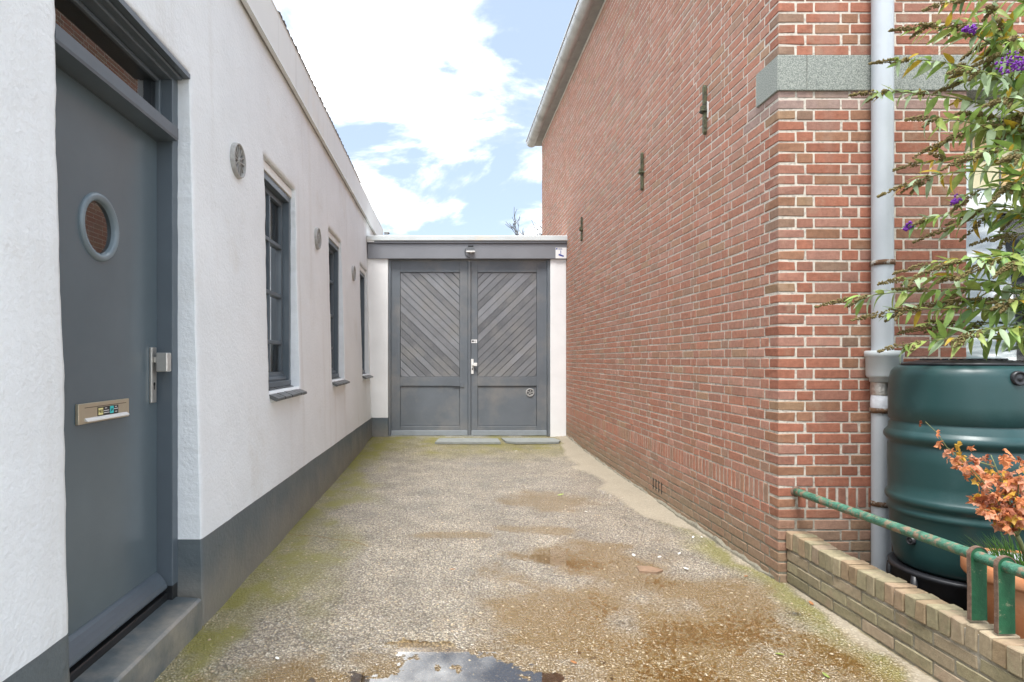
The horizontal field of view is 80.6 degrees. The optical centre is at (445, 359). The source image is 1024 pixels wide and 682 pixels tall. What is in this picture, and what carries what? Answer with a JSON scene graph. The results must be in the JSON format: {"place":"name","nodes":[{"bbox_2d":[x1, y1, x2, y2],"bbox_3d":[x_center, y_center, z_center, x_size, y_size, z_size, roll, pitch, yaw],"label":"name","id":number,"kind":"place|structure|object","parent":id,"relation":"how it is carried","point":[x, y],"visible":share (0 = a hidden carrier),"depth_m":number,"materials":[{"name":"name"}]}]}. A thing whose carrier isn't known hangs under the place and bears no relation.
{"place":"outdoors","nodes":[
{"label":"outdoors","id":0,"kind":"place"},
{"bbox_2d":[0,0,382,681],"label":"white house","id":1,"kind":"structure","parent":0,"point":[184,384],"depth_m":2.90,"materials":[{"name":"paint"}]},
{"bbox_2d":[55,66,170,667],"bbox_3d":[-1.404,0.029,2.500,0.126,2.213,0.928,0,0,0],"label":"door","id":2,"kind":"structure","parent":1,"relation":"in","point":[107,165],"depth_m":2.52,"materials":[{"name":"paint"}]},
{"bbox_2d":[230,142,245,178],"bbox_3d":[-1.272,-1.219,3.680,0.032,0.212,0.212,0,0,0],"label":"wall medallion","id":3,"kind":"object","parent":1,"relation":"attached to","point":[237,160],"depth_m":3.66,"materials":[{"name":"grey"}]},
{"bbox_2d":[263,160,291,387],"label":"window","id":4,"kind":"structure","parent":1,"relation":"in","point":[278,195],"depth_m":5.05,"materials":[{"name":"paint"}]},
{"bbox_2d":[314,228,320,248],"bbox_3d":[-1.272,-1.204,5.970,0.032,0.212,0.212,0,0,0],"label":"wall medallion","id":5,"kind":"object","parent":1,"relation":"attached to","point":[317,235],"depth_m":5.93,"materials":[{"name":"grey"}]},
{"bbox_2d":[328,231,339,377],"bbox_3d":[-1.389,-0.617,7.040,0.141,1.665,0.880,0,0,0],"label":"window","id":6,"kind":"structure","parent":1,"relation":"in","point":[334,246],"depth_m":7.41,"materials":[{"name":"paint"}]},
{"bbox_2d":[352,265,355,280],"bbox_3d":[-1.272,-1.194,8.300,0.032,0.212,0.212,0,0,0],"label":"wall medallion","id":7,"kind":"object","parent":1,"relation":"attached to","point":[353,273],"depth_m":8.28,"materials":[{"name":"grey"}]},
{"bbox_2d":[360,266,364,372],"bbox_3d":[-1.389,-0.617,9.435,0.141,1.665,0.870,0,0,0],"label":"window","id":8,"kind":"structure","parent":1,"relation":"in","point":[362,273],"depth_m":9.80,"materials":[{"name":"paint"}]},
{"bbox_2d":[273,0,576,235],"label":"sky","id":9,"kind":"structure","parent":0,"point":[433,105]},
{"bbox_2d":[154,435,938,681],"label":"alley floor","id":10,"kind":"structure","parent":0,"point":[403,482],"depth_m":3.44,"materials":[{"name":"beige gravel"}]},
{"bbox_2d":[366,235,567,436],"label":"driveway gate","id":11,"kind":"structure","parent":10,"relation":"on","point":[461,343],"depth_m":10.02,"materials":[{"name":"paint"}]},
{"bbox_2d":[464,245,474,257],"bbox_3d":[0.397,-1.781,9.886,0.175,0.196,0.084,0,0,0],"label":"security light","id":12,"kind":"object","parent":11,"relation":"attached to","point":[470,249],"visible":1,"depth_m":9.85,"materials":[{"name":"white metal"}]},
{"bbox_2d":[556,248,566,258],"bbox_3d":[1.909,-1.761,9.920,0.181,0.180,0.007,0,0,0],"label":"camera sign","id":13,"kind":"object","parent":11,"relation":"attached to","point":[561,253],"visible":1,"depth_m":9.92,"materials":[{"name":"white plastic"}]},
{"bbox_2d":[435,438,500,443],"bbox_3d":[0.340,1.284,9.450,1.010,0.030,0.500,0,0,0],"label":"stone slab","id":14,"kind":"object","parent":10,"relation":"on","point":[467,441],"depth_m":9.28,"materials":[{"name":"grey stone"}]},
{"bbox_2d":[501,438,559,443],"bbox_3d":[1.350,1.281,9.445,0.900,0.030,0.510,0,0,0],"label":"stone slab","id":15,"kind":"object","parent":10,"relation":"on","point":[531,440],"depth_m":9.37,"materials":[{"name":"grey stone"}]},
{"bbox_2d":[181,473,906,681],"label":"fallen leaves","id":16,"kind":"object","parent":10,"relation":"on","point":[469,660],"visible":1,"depth_m":2.90,"materials":[{"name":"brown plant"}]},
{"bbox_2d":[637,566,662,573],"bbox_3d":[1.310,1.349,3.834,0.155,0.022,0.107,0,0,9],"label":"flat stone","id":17,"kind":"object","parent":10,"relation":"on","point":[647,569],"visible":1,"depth_m":3.81,"materials":[{"name":"beige stone"}]},
{"bbox_2d":[786,531,1023,681],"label":"garden wall","id":18,"kind":"structure","parent":10,"relation":"on","point":[932,636],"depth_m":2.69,"materials":[{"name":"brick"}]},
{"bbox_2d":[790,486,1023,633],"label":"pipe rail","id":19,"kind":"object","parent":18,"relation":"on","point":[1006,569],"visible":1,"depth_m":2.37,"materials":[{"name":"green metal"}]},
{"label":"planting bed","id":20,"kind":"structure","parent":0,"visible":0},
{"bbox_2d":[814,0,1023,359],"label":"butterfly bush","id":21,"kind":"object","parent":20,"relation":"on","point":[1000,61],"visible":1,"depth_m":3.04,"materials":[{"name":"green plant"}]},
{"bbox_2d":[886,551,966,610],"bbox_3d":[2.715,1.192,3.150,0.651,0.197,0.651,0,0,0],"label":"barrel stand","id":22,"kind":"object","parent":20,"relation":"on","point":[950,591],"visible":0.28,"depth_m":3.01,"materials":[{"name":"black plastic"}]},
{"bbox_2d":[883,358,1023,581],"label":"rain barrel","id":23,"kind":"object","parent":22,"relation":"on","point":[978,404],"visible":0.84,"depth_m":2.96,"materials":[{"name":"green plastic"}]},
{"bbox_2d":[960,548,1023,638],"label":"flower pot","id":24,"kind":"object","parent":20,"relation":"on","point":[1019,605],"visible":0.12,"depth_m":2.57,"materials":[{"name":"ceramic"}]},
{"bbox_2d":[918,420,1023,561],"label":"maple plant","id":25,"kind":"object","parent":24,"relation":"in","point":[1008,517],"visible":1,"depth_m":2.57,"materials":[{"name":"orange plant"}]},
{"bbox_2d":[960,531,1023,565],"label":"grass clump","id":26,"kind":"object","parent":24,"relation":"on","point":[1005,552],"visible":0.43,"depth_m":2.69,"materials":[{"name":"plant"}]},
{"label":"ground","id":27,"kind":"structure","parent":0,"visible":0},
{"bbox_2d":[506,210,541,235],"bbox_3d":[2.163,-1.114,14.325,1.798,5.035,1.166,0,0,-13],"label":"bare tree","id":28,"kind":"object","parent":27,"relation":"on","point":[514,224],"visible":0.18,"depth_m":14.14,"materials":[{"name":"grey plant"}]},
{"bbox_2d":[526,0,1023,582],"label":"brick house","id":29,"kind":"structure","parent":27,"relation":"on","point":[718,176],"depth_m":3.96,"materials":[{"name":"brick"}]},
{"bbox_2d":[966,100,1023,361],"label":"window","id":30,"kind":"structure","parent":29,"relation":"in","point":[1016,355],"depth_m":3.77,"materials":[{"name":"glass"}]}
]}

